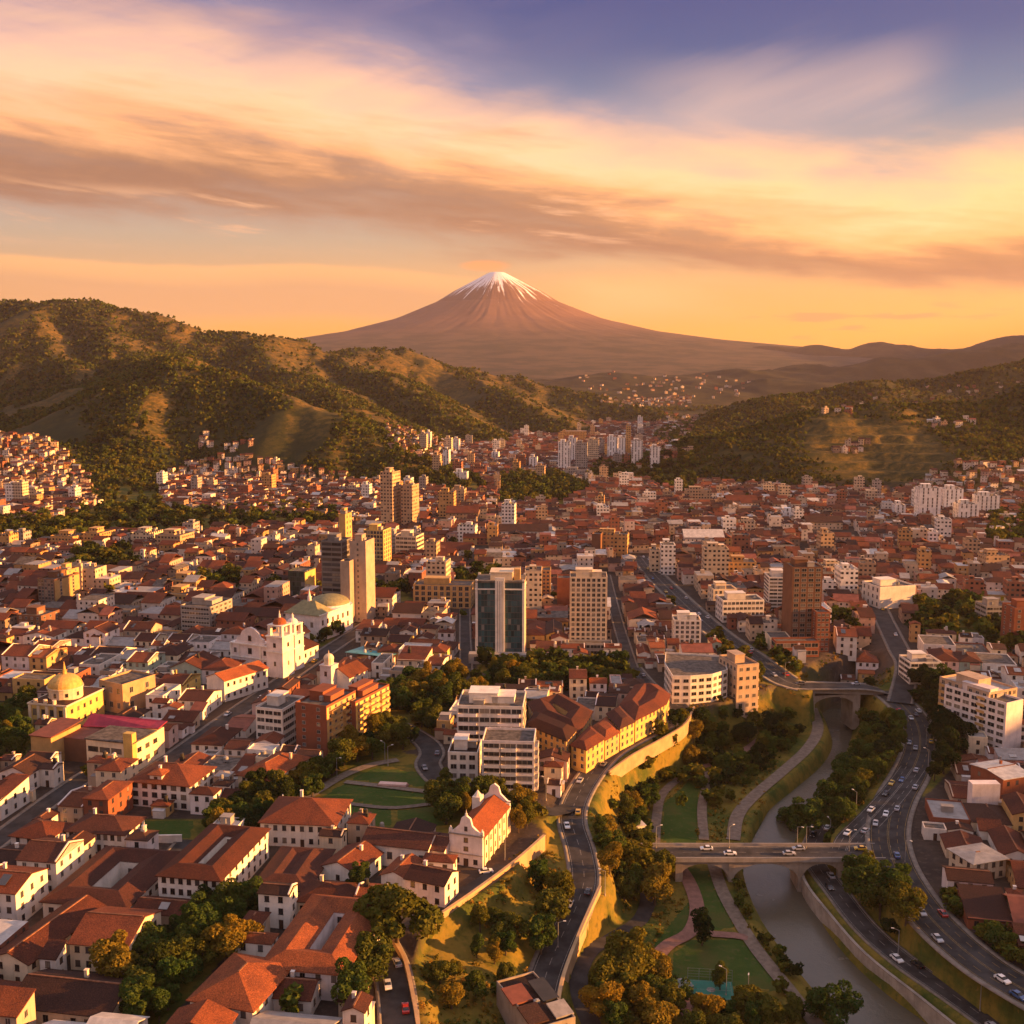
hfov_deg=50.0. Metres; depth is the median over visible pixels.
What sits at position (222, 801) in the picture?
tree
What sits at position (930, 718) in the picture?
tree
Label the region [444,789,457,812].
tree
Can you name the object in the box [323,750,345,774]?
tree
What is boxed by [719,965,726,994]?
street lamp
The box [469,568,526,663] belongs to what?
glass tower
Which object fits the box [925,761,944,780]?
tree
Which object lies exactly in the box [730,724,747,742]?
tree
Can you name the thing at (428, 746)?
road
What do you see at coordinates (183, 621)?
window
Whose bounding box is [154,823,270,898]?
house
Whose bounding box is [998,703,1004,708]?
window
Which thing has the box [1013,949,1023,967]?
tree
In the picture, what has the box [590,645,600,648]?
window
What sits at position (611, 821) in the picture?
tree
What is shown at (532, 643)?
house
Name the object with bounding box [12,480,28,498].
apartment block
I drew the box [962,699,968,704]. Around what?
window
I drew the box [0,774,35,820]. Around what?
house
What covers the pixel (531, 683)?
house
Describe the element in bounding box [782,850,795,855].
car
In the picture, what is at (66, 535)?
apartment block
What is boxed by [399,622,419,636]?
house
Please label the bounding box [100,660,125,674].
house
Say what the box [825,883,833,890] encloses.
car
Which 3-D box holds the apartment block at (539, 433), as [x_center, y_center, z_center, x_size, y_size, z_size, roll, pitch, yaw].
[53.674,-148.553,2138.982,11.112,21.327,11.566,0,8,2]
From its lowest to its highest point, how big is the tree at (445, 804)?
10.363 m
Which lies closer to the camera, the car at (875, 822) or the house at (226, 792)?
the house at (226, 792)
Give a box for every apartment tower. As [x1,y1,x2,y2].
[363,523,390,561]
[380,467,400,527]
[401,480,418,524]
[419,432,427,449]
[425,430,431,446]
[432,452,441,470]
[438,487,455,516]
[443,447,450,465]
[444,436,452,449]
[451,485,465,501]
[452,459,462,469]
[453,437,459,449]
[453,469,468,479]
[465,492,484,499]
[470,463,486,473]
[492,449,499,457]
[502,499,515,523]
[513,459,520,470]
[517,452,525,464]
[529,454,537,466]
[536,463,544,476]
[558,439,570,467]
[563,467,587,477]
[568,435,576,460]
[569,567,607,639]
[575,440,587,467]
[588,437,598,459]
[598,492,604,502]
[599,438,604,453]
[607,434,616,456]
[613,452,621,462]
[617,435,625,453]
[624,452,629,461]
[626,424,630,452]
[632,438,642,463]
[638,415,642,423]
[650,444,659,467]
[660,538,675,574]
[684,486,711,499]
[701,541,728,575]
[764,568,782,610]
[781,507,791,516]
[781,557,822,636]
[816,527,833,550]
[892,500,905,512]
[914,483,941,516]
[940,484,963,507]
[952,499,978,518]
[972,491,1000,511]
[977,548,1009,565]
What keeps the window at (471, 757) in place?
in the apartment block at (464, 755)
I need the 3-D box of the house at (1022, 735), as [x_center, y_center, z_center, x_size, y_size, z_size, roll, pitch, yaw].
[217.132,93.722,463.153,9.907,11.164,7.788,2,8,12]
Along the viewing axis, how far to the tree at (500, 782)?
373.77 m
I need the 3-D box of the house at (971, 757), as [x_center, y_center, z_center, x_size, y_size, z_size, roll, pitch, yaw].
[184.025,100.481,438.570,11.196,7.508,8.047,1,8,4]
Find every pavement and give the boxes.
[0,771,82,829]
[0,782,87,847]
[139,623,359,771]
[189,637,355,753]
[374,974,381,1023]
[399,942,419,1018]
[406,723,445,768]
[410,740,428,781]
[459,608,460,658]
[469,608,472,669]
[527,707,669,972]
[557,667,689,993]
[610,575,638,667]
[611,614,621,650]
[637,564,797,690]
[653,845,890,846]
[664,574,800,680]
[802,824,978,1023]
[803,688,888,693]
[805,682,877,687]
[827,864,932,971]
[859,587,897,700]
[865,694,1023,1010]
[886,608,917,703]
[906,702,1023,974]
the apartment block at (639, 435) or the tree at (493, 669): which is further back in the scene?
the apartment block at (639, 435)
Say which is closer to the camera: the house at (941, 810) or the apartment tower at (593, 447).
the house at (941, 810)
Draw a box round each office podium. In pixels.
[568,639,611,655]
[771,637,818,656]
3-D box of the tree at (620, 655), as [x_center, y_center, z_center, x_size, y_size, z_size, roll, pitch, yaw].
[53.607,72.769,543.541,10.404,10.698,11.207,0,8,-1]
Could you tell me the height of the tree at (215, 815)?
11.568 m
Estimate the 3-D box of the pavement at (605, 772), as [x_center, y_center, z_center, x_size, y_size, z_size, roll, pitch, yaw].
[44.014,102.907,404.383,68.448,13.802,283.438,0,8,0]
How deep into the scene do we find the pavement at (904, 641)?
607.98 m
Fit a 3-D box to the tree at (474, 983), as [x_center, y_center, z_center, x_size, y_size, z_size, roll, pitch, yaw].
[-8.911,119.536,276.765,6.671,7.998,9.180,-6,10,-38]
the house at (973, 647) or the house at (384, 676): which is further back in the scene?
the house at (973, 647)
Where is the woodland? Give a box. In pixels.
[0,410,1023,1018]
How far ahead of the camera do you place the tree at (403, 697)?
473.33 m
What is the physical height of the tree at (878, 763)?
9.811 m
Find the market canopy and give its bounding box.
[345,645,382,656]
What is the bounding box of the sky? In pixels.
[0,0,1023,348]
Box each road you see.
[0,773,87,846]
[158,627,356,761]
[170,839,191,850]
[377,941,415,1023]
[401,863,512,927]
[411,730,442,779]
[461,608,471,681]
[532,668,686,992]
[540,803,579,815]
[569,867,654,1023]
[607,575,636,667]
[635,556,800,687]
[650,847,863,856]
[800,683,886,692]
[805,825,999,1023]
[831,766,924,850]
[870,606,913,703]
[870,691,1023,1004]
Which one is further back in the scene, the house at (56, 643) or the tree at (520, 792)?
the house at (56, 643)
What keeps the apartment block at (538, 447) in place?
on the ground
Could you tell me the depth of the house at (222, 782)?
375.82 m
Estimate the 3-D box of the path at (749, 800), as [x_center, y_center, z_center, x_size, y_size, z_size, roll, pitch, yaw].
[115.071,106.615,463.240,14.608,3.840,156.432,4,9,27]
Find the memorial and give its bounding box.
[377,781,408,786]
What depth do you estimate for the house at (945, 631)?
588.74 m
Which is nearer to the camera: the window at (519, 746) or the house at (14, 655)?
the window at (519, 746)
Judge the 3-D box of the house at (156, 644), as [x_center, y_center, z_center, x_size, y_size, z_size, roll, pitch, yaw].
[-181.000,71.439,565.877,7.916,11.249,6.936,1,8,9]
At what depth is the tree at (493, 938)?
294.57 m
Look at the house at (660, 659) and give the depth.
537.69 m
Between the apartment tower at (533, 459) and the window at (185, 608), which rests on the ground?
the apartment tower at (533, 459)
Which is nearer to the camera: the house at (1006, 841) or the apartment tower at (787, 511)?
the house at (1006, 841)
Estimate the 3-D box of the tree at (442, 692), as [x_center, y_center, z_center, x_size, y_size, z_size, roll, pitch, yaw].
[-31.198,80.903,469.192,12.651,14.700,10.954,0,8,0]
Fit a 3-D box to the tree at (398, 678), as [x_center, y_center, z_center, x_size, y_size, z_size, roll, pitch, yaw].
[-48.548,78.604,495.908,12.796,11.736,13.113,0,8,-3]
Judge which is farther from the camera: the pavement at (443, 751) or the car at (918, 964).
the pavement at (443, 751)
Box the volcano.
[299,272,872,379]
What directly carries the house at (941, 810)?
on the ground
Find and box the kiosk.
[637,820,646,828]
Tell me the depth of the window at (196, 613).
608.41 m
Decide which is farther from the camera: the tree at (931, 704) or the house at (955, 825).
the tree at (931, 704)
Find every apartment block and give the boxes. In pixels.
[0,530,18,544]
[4,481,15,500]
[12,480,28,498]
[13,528,31,539]
[17,604,59,628]
[29,487,43,496]
[37,568,79,604]
[50,529,81,542]
[61,562,78,574]
[68,485,80,496]
[81,526,115,541]
[131,526,162,544]
[155,528,194,544]
[156,470,167,484]
[164,583,202,600]
[168,570,194,585]
[182,519,199,530]
[190,475,201,488]
[262,472,275,487]
[267,467,277,483]
[295,683,355,758]
[297,477,310,483]
[309,483,320,492]
[347,678,389,734]
[348,482,358,488]
[361,482,371,495]
[391,528,400,547]
[395,529,423,553]
[403,476,413,483]
[413,575,474,608]
[419,475,427,489]
[424,538,439,558]
[426,556,450,575]
[448,733,481,785]
[457,521,477,541]
[457,685,525,738]
[465,434,472,442]
[467,452,474,463]
[482,727,538,794]
[487,522,497,544]
[493,439,499,448]
[494,473,500,481]
[498,438,503,449]
[516,439,521,445]
[524,425,528,434]
[525,564,541,608]
[533,438,537,444]
[535,444,540,449]
[536,495,544,501]
[536,504,546,519]
[537,430,541,436]
[542,566,550,594]
[557,574,569,605]
[558,431,562,441]
[562,430,586,439]
[577,422,580,429]
[590,425,594,434]
[592,532,602,548]
[595,528,628,555]
[596,504,609,515]
[599,465,607,481]
[609,514,619,528]
[613,472,621,477]
[619,472,628,484]
[635,433,642,439]
[637,423,642,432]
[644,490,655,498]
[649,544,659,571]
[654,499,666,515]
[662,488,670,495]
[664,652,727,703]
[672,610,700,642]
[674,478,682,493]
[716,484,726,492]
[719,649,758,717]
[721,515,735,532]
[728,554,756,575]
[731,532,749,549]
[738,517,755,530]
[761,482,773,490]
[778,483,789,497]
[791,506,803,521]
[796,495,806,503]
[801,475,812,484]
[806,487,819,493]
[811,606,830,651]
[817,559,839,571]
[821,602,831,624]
[822,576,835,596]
[834,562,857,591]
[836,489,846,499]
[853,475,864,489]
[858,558,875,576]
[865,488,876,498]
[866,508,878,519]
[872,478,881,494]
[880,537,893,548]
[881,486,886,492]
[892,491,903,499]
[897,527,912,547]
[898,650,941,684]
[909,526,927,539]
[911,488,914,506]
[916,546,931,568]
[927,528,938,541]
[931,514,943,528]
[934,515,951,536]
[938,670,1016,730]
[944,680,1023,747]
[962,536,979,552]
[962,575,983,589]
[975,597,1002,618]
[1000,598,1023,649]
[1002,576,1023,600]
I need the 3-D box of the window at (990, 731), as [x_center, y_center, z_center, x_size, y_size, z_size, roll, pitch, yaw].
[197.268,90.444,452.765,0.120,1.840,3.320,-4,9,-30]
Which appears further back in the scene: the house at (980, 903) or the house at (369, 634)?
the house at (369, 634)
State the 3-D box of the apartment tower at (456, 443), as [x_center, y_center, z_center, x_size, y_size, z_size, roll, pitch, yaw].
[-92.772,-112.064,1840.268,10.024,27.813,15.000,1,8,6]
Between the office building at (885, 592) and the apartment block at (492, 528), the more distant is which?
the apartment block at (492, 528)
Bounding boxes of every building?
[99,670,155,712]
[180,593,232,631]
[256,689,304,744]
[288,566,315,595]
[526,711,577,763]
[527,693,593,737]
[708,581,736,600]
[715,590,763,622]
[862,576,915,608]
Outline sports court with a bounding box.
[687,968,733,1000]
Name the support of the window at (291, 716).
in the office building at (275, 711)
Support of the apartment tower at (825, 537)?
on the ground
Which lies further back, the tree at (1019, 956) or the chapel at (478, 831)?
the chapel at (478, 831)
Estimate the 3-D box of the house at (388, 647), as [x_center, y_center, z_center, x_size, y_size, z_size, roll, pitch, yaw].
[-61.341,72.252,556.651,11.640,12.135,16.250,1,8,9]
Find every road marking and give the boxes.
[534,668,686,990]
[638,557,798,687]
[807,825,987,1023]
[832,766,924,850]
[871,691,1022,1002]
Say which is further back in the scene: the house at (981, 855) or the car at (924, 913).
the house at (981, 855)
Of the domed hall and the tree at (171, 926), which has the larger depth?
the domed hall
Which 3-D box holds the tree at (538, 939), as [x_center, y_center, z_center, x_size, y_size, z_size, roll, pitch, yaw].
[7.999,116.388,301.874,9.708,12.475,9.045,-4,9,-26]
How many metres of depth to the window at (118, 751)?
405.29 m
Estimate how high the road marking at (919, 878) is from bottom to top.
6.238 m
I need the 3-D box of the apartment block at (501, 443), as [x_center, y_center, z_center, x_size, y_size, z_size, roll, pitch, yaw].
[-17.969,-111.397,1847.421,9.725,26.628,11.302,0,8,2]
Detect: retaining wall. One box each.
[158,834,181,842]
[392,939,419,1023]
[420,835,545,930]
[558,886,601,998]
[608,706,694,776]
[802,874,955,1023]
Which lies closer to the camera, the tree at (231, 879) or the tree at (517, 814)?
the tree at (231, 879)
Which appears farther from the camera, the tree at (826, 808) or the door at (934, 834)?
the tree at (826, 808)
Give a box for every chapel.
[319,650,368,688]
[448,783,510,868]
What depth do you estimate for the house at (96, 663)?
529.95 m
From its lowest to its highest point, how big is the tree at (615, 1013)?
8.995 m
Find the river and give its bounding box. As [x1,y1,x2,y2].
[743,709,926,1023]
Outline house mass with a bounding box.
[0,371,1023,1023]
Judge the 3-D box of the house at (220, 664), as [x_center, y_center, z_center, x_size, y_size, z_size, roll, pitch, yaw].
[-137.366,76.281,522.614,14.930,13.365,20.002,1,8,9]
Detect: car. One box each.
[383,978,391,989]
[392,957,401,967]
[401,1002,409,1013]
[421,764,427,769]
[478,867,493,873]
[564,822,569,828]
[568,900,573,907]
[575,809,580,814]
[576,777,583,782]
[584,887,591,895]
[600,761,606,766]
[700,845,712,850]
[723,850,736,855]
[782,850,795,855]
[791,845,804,850]
[810,831,816,837]
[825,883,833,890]
[826,872,835,878]
[843,829,851,835]
[854,845,866,850]
[861,827,869,833]
[867,806,875,811]
[873,819,878,825]
[882,790,889,795]
[883,810,888,816]
[888,780,894,785]
[890,953,903,962]
[893,852,900,858]
[894,805,900,810]
[898,776,904,781]
[910,959,924,968]
[912,784,918,789]
[918,908,927,915]
[931,933,943,942]
[937,909,948,916]
[994,973,1011,984]
[1009,989,1023,1000]
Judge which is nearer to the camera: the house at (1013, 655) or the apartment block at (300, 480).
the house at (1013, 655)
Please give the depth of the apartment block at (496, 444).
1829.27 m
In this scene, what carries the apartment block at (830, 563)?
on the ground
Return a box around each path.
[303,758,398,796]
[317,797,429,808]
[344,780,423,792]
[651,769,709,842]
[653,868,703,1017]
[702,739,755,767]
[707,864,823,1023]
[710,931,747,939]
[726,708,823,839]
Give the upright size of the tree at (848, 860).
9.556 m
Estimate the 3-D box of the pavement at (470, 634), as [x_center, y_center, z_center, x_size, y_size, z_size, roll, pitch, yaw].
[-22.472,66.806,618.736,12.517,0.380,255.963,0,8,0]
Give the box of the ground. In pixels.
[0,300,1023,1023]
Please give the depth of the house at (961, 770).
424.06 m
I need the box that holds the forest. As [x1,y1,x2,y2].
[0,297,1023,487]
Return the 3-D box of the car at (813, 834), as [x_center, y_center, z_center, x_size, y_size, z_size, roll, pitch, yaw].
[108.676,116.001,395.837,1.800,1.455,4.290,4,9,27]
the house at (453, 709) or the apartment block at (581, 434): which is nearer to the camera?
the house at (453, 709)
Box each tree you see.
[0,704,22,719]
[0,725,26,751]
[2,719,12,733]
[2,736,26,753]
[4,692,26,711]
[7,714,32,726]
[12,720,34,740]
[13,709,22,716]
[17,692,37,708]
[18,684,36,694]
[88,929,140,977]
[118,973,154,1015]
[123,964,157,991]
[131,921,167,953]
[133,946,143,957]
[134,942,173,972]
[150,987,170,1023]
[154,955,197,987]
[155,931,200,958]
[156,978,182,1010]
[160,931,174,942]
[165,921,178,934]
[169,914,188,923]
[175,915,201,937]
[177,949,204,978]
[178,891,228,916]
[181,901,222,940]
[190,937,218,967]
[197,884,212,898]
[200,920,244,961]
[201,803,221,826]
[205,881,255,904]
[206,807,237,824]
[209,797,233,807]
[212,895,247,921]
[213,877,236,891]
[217,801,252,816]
[219,913,264,950]
[227,790,254,801]
[229,796,243,804]
[232,875,262,909]
[234,805,265,826]
[238,780,256,796]
[240,897,258,910]
[245,767,266,787]
[248,797,264,808]
[252,782,271,796]
[253,797,272,811]
[254,790,271,801]
[265,769,287,784]
[269,777,294,797]
[288,767,302,785]
[296,761,320,773]
[299,771,313,785]
[301,773,324,796]
[309,755,323,771]
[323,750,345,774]
[327,737,357,764]
[330,956,372,1006]
[332,730,345,744]
[344,724,358,739]
[345,865,365,883]
[349,735,371,761]
[352,861,370,879]
[352,882,444,942]
[353,931,394,985]
[358,730,374,741]
[360,736,386,759]
[366,713,382,736]
[377,677,393,688]
[377,710,393,724]
[377,730,393,749]
[380,723,390,730]
[389,680,407,688]
[389,686,412,709]
[389,715,407,727]
[390,721,410,749]
[392,674,412,683]
[397,680,429,695]
[402,666,421,676]
[405,668,428,684]
[408,726,419,744]
[411,697,432,727]
[420,714,436,732]
[421,960,458,984]
[422,661,431,674]
[422,675,429,690]
[423,779,451,806]
[424,685,453,706]
[424,704,442,728]
[427,670,442,688]
[429,678,439,691]
[431,697,442,706]
[433,792,462,824]
[436,767,452,783]
[436,982,464,1008]
[437,677,447,685]
[440,659,467,674]
[444,681,452,709]
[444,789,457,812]
[446,658,469,677]
[447,778,454,787]
[448,671,460,680]
[450,959,462,978]
[451,677,471,696]
[451,776,471,811]
[461,792,471,812]
[462,969,488,997]
[468,676,488,685]
[469,903,489,932]
[470,774,493,795]
[470,933,484,957]
[477,676,486,682]
[484,774,508,794]
[486,941,502,963]
[487,664,519,679]
[487,906,504,923]
[487,933,500,947]
[488,656,498,668]
[489,921,508,939]
[493,668,511,682]
[496,911,530,934]
[496,930,516,955]
[496,962,516,979]
[500,655,516,668]
[503,659,520,669]
[505,796,518,806]
[508,675,522,683]
[509,783,537,803]
[509,804,526,832]
[514,662,531,677]
[520,795,532,815]
[520,798,535,825]
[523,673,545,680]
[527,858,547,878]
[528,913,557,954]
[530,667,538,675]
[535,886,570,921]
[539,661,558,674]
[544,869,575,900]
[553,666,568,680]
[570,661,590,672]
[578,981,624,1018]
[587,953,636,1001]
[589,655,609,673]
[592,814,615,830]
[592,829,626,849]
[593,814,606,833]
[595,981,604,987]
[596,841,622,876]
[601,667,619,677]
[601,999,627,1023]
[603,926,656,990]
[604,826,623,840]
[605,813,616,830]
[611,650,629,661]
[614,873,636,900]
[615,996,632,1013]
[617,793,634,814]
[619,838,655,872]
[621,790,643,807]
[622,1010,641,1023]
[624,862,646,898]
[625,814,640,826]
[628,980,660,1017]
[632,805,647,821]
[632,829,657,841]
[635,973,653,984]
[640,783,660,809]
[640,862,674,905]
[641,942,652,953]
[641,996,679,1023]
[643,948,671,978]
[644,832,654,842]
[647,975,673,1000]
[654,848,675,874]
[660,982,686,1011]
[665,977,693,1000]
[667,708,684,729]
[682,744,700,762]
[682,1009,707,1023]
[685,707,710,719]
[688,720,703,742]
[689,992,725,1013]
[690,906,714,945]
[699,731,722,751]
[701,718,717,731]
[705,1009,718,1023]
[711,960,728,989]
[712,752,730,773]
[714,1012,743,1023]
[718,997,736,1013]
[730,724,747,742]
[731,984,769,1017]
[738,721,756,741]
[744,999,763,1023]
[757,660,765,675]
[758,995,785,1023]
[761,710,778,725]
[775,804,805,831]
[783,991,803,1023]
[789,796,823,834]
[803,978,863,1023]
[813,778,844,803]
[821,795,841,814]
[826,777,839,783]
[828,810,852,825]
[830,756,848,776]
[832,783,858,803]
[833,796,857,819]
[834,762,855,783]
[835,747,860,760]
[840,863,880,904]
[841,854,860,867]
[844,615,861,625]
[845,768,875,786]
[847,785,865,803]
[848,739,866,755]
[849,756,876,779]
[851,776,870,794]
[854,854,879,866]
[858,723,890,737]
[859,876,894,920]
[862,733,879,742]
[866,750,879,761]
[870,756,887,776]
[871,720,889,733]
[872,737,903,755]
[875,859,912,888]
[879,707,896,719]
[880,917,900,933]
[887,881,927,925]
[888,709,906,726]
[891,728,907,743]
[906,667,938,683]
[920,689,938,711]
[921,695,937,713]
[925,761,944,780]
[927,710,960,737]
[927,712,959,722]
[928,679,938,691]
[929,663,953,678]
[931,705,956,718]
[931,726,961,750]
[931,744,961,773]
[955,737,968,752]
[956,719,978,738]
[983,924,1001,943]
[995,931,1018,942]
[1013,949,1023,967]
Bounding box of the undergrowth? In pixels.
[412,651,899,1023]
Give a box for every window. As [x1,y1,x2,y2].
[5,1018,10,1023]
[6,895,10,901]
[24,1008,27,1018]
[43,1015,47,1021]
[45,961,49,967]
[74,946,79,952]
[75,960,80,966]
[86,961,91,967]
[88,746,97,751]
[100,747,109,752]
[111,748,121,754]
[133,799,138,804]
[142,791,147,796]
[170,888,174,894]
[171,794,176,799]
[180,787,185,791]
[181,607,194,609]
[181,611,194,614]
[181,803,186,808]
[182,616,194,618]
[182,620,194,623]
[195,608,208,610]
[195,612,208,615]
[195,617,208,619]
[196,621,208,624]
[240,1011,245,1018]
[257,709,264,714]
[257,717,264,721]
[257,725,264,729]
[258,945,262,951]
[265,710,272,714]
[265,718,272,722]
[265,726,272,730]
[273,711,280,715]
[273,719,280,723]
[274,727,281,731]
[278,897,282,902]
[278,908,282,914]
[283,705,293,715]
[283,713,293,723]
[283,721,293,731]
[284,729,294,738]
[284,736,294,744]
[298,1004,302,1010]
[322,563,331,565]
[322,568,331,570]
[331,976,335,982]
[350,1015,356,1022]
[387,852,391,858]
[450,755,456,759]
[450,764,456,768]
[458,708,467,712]
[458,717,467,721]
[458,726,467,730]
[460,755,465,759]
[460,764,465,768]
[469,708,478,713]
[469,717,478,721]
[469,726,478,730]
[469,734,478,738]
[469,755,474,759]
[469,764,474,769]
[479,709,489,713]
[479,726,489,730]
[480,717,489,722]
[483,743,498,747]
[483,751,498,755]
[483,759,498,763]
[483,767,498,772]
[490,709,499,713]
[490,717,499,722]
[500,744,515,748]
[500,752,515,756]
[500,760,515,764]
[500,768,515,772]
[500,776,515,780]
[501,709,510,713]
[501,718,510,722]
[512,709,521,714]
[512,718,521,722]
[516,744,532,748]
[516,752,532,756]
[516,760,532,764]
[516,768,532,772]
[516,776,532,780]
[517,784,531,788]
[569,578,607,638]
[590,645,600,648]
[783,643,789,647]
[946,687,952,692]
[954,696,960,702]
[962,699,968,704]
[962,706,968,711]
[970,716,976,721]
[971,695,977,700]
[987,728,993,734]
[988,707,994,712]
[988,714,994,720]
[989,700,995,705]
[995,738,1002,744]
[996,724,1002,729]
[996,731,1002,737]
[997,710,1003,715]
[997,717,1003,722]
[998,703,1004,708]
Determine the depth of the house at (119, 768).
381.75 m
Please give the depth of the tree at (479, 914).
302.12 m
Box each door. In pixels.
[279,920,282,928]
[463,858,467,865]
[933,833,936,840]
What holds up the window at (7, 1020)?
in the house at (17, 1005)
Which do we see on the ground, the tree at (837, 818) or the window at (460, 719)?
the tree at (837, 818)
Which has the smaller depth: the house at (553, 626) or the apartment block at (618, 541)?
the house at (553, 626)
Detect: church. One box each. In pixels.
[229,611,319,677]
[284,590,352,641]
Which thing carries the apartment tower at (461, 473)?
on the ground
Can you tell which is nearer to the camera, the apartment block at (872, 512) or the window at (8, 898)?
the window at (8, 898)
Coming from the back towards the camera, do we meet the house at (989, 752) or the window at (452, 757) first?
the house at (989, 752)
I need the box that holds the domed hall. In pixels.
[27,662,104,728]
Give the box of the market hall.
[28,713,166,769]
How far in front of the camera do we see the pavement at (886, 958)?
313.53 m
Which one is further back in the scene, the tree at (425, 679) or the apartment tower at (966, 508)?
the apartment tower at (966, 508)
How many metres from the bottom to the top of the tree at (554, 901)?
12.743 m
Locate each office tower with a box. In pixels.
[321,532,351,593]
[339,507,351,536]
[340,558,354,622]
[349,533,375,621]
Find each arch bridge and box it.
[641,843,885,891]
[786,681,884,729]
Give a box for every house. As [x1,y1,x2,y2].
[0,624,32,643]
[0,632,13,642]
[0,642,49,670]
[0,668,12,674]
[0,669,38,685]
[0,682,12,700]
[0,751,21,769]
[0,753,51,788]
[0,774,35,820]
[0,842,25,864]
[0,862,48,920]
[0,895,106,980]
[0,985,35,1023]
[2,773,26,779]
[3,678,12,686]
[7,818,72,843]
[12,673,54,699]
[15,834,84,892]
[19,968,137,1023]
[23,625,66,643]
[23,751,61,761]
[28,646,67,670]
[31,635,46,641]
[31,670,59,674]
[32,808,59,820]
[34,714,56,730]
[35,636,71,647]
[36,683,47,696]
[37,938,66,969]
[39,757,63,787]
[39,846,179,917]
[46,654,94,671]
[56,785,95,822]
[58,666,90,677]
[59,643,85,654]
[63,808,146,851]
[64,627,86,645]
[66,830,95,862]
[67,906,162,973]
[75,645,96,654]
[79,653,120,674]
[81,675,109,681]
[81,780,133,814]
[82,621,119,646]
[83,678,96,685]
[85,750,115,786]
[90,646,131,654]
[91,676,105,686]
[94,754,138,786]
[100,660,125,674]
[106,635,134,647]
[109,663,125,675]
[111,668,148,675]
[115,706,151,717]
[117,623,125,635]
[120,647,154,659]
[122,620,161,636]
[124,824,159,848]
[125,649,165,670]
[127,756,216,810]
[133,630,166,648]
[133,895,193,924]
[144,717,161,719]
[145,683,180,712]
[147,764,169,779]
[149,661,179,673]
[150,640,170,649]
[150,794,174,818]
[151,695,172,717]
[153,643,193,661]
[154,670,164,678]
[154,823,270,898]
[156,670,200,693]
[157,630,181,637]
[160,700,184,718]
[162,709,200,728]
[162,723,178,747]
[167,633,198,643]
[170,650,218,683]
[174,751,211,764]
[177,686,221,713]
[178,651,219,660]
[178,723,195,738]
[182,625,207,634]
[186,952,289,1023]
[187,635,220,651]
[189,786,221,814]
[190,701,207,719]
[190,724,242,754]
[200,627,228,635]
[201,657,245,683]
[203,749,220,756]
[203,755,242,773]
[206,660,268,701]
[209,640,229,656]
[211,774,235,793]
[213,770,234,781]
[213,813,244,825]
[220,623,247,640]
[220,788,240,798]
[223,738,255,755]
[225,714,255,737]
[232,753,257,786]
[235,751,310,788]
[235,931,279,956]
[243,910,271,931]
[247,743,279,754]
[251,689,276,714]
[251,846,335,894]
[253,731,284,746]
[255,750,271,762]
[257,881,297,928]
[258,789,352,847]
[264,894,380,1000]
[271,970,321,1014]
[275,677,301,694]
[279,744,301,753]
[292,688,309,696]
[296,749,323,756]
[296,874,357,911]
[299,684,317,688]
[300,673,316,684]
[301,680,310,684]
[316,661,338,683]
[318,825,347,854]
[320,840,383,880]
[337,978,368,1016]
[338,656,360,667]
[341,990,374,1023]
[346,808,375,843]
[354,878,387,897]
[355,619,382,641]
[355,649,375,658]
[358,656,374,677]
[360,627,389,646]
[361,826,440,865]
[364,641,380,650]
[371,653,395,677]
[377,641,402,663]
[378,853,422,887]
[380,667,390,674]
[380,674,390,679]
[384,624,402,633]
[386,634,414,643]
[389,665,406,677]
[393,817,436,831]
[396,645,432,667]
[398,642,432,653]
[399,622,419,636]
[403,860,459,907]
[410,638,442,643]
[414,631,434,638]
[417,660,430,667]
[421,852,457,869]
[426,654,448,672]
[430,831,449,853]
[432,643,451,654]
[434,712,453,739]
[438,625,455,641]
[442,641,459,656]
[443,729,456,743]
[449,700,458,723]
[494,683,527,690]
[497,971,574,1023]
[518,676,536,687]
[524,685,549,713]
[526,620,545,647]
[529,639,542,650]
[536,641,560,654]
[536,680,562,693]
[538,747,570,781]
[543,757,563,783]
[545,619,561,640]
[546,778,564,797]
[549,682,560,695]
[551,631,567,643]
[561,639,584,654]
[564,627,569,638]
[569,666,586,698]
[569,726,605,772]
[573,646,587,655]
[576,697,595,719]
[584,690,606,696]
[589,675,606,691]
[592,716,620,759]
[594,692,617,720]
[603,643,621,650]
[606,704,635,749]
[608,683,629,704]
[609,675,621,683]
[620,673,632,683]
[620,683,670,741]
[623,678,644,691]
[634,625,645,642]
[635,643,650,662]
[636,634,646,644]
[644,658,656,668]
[646,632,664,644]
[647,637,665,657]
[648,629,666,649]
[649,623,667,643]
[655,654,664,671]
[665,638,679,651]
[676,641,688,652]
[679,639,713,654]
[710,637,721,654]
[765,631,789,649]
[792,643,805,662]
[833,624,857,660]
[840,674,855,697]
[855,648,878,678]
[857,669,874,682]
[917,635,955,652]
[921,821,946,840]
[925,626,956,641]
[925,798,970,824]
[926,646,958,671]
[939,830,982,857]
[941,865,994,888]
[944,779,967,802]
[944,820,973,833]
[946,842,1009,878]
[950,759,976,781]
[953,649,982,671]
[954,642,989,652]
[957,883,1012,929]
[958,630,973,642]
[958,753,987,762]
[963,803,1012,830]
[964,669,992,679]
[965,731,987,754]
[967,780,1000,804]
[970,632,983,643]
[970,759,1023,798]
[974,652,1016,675]
[976,756,1016,763]
[976,818,1001,839]
[985,746,1001,758]
[986,641,1006,653]
[987,825,1023,859]
[990,669,1001,681]
[993,747,1023,762]
[998,792,1023,831]
[1000,665,1023,684]
[1004,885,1023,894]
[1006,649,1018,662]
[1011,680,1023,710]
[1012,922,1023,947]
[1015,643,1023,663]
[1016,763,1023,768]
[1021,719,1023,741]
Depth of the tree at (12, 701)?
469.24 m
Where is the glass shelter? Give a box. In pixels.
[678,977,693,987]
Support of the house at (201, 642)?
on the ground
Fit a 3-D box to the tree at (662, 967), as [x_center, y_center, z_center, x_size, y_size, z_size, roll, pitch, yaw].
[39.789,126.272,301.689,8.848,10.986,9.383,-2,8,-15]

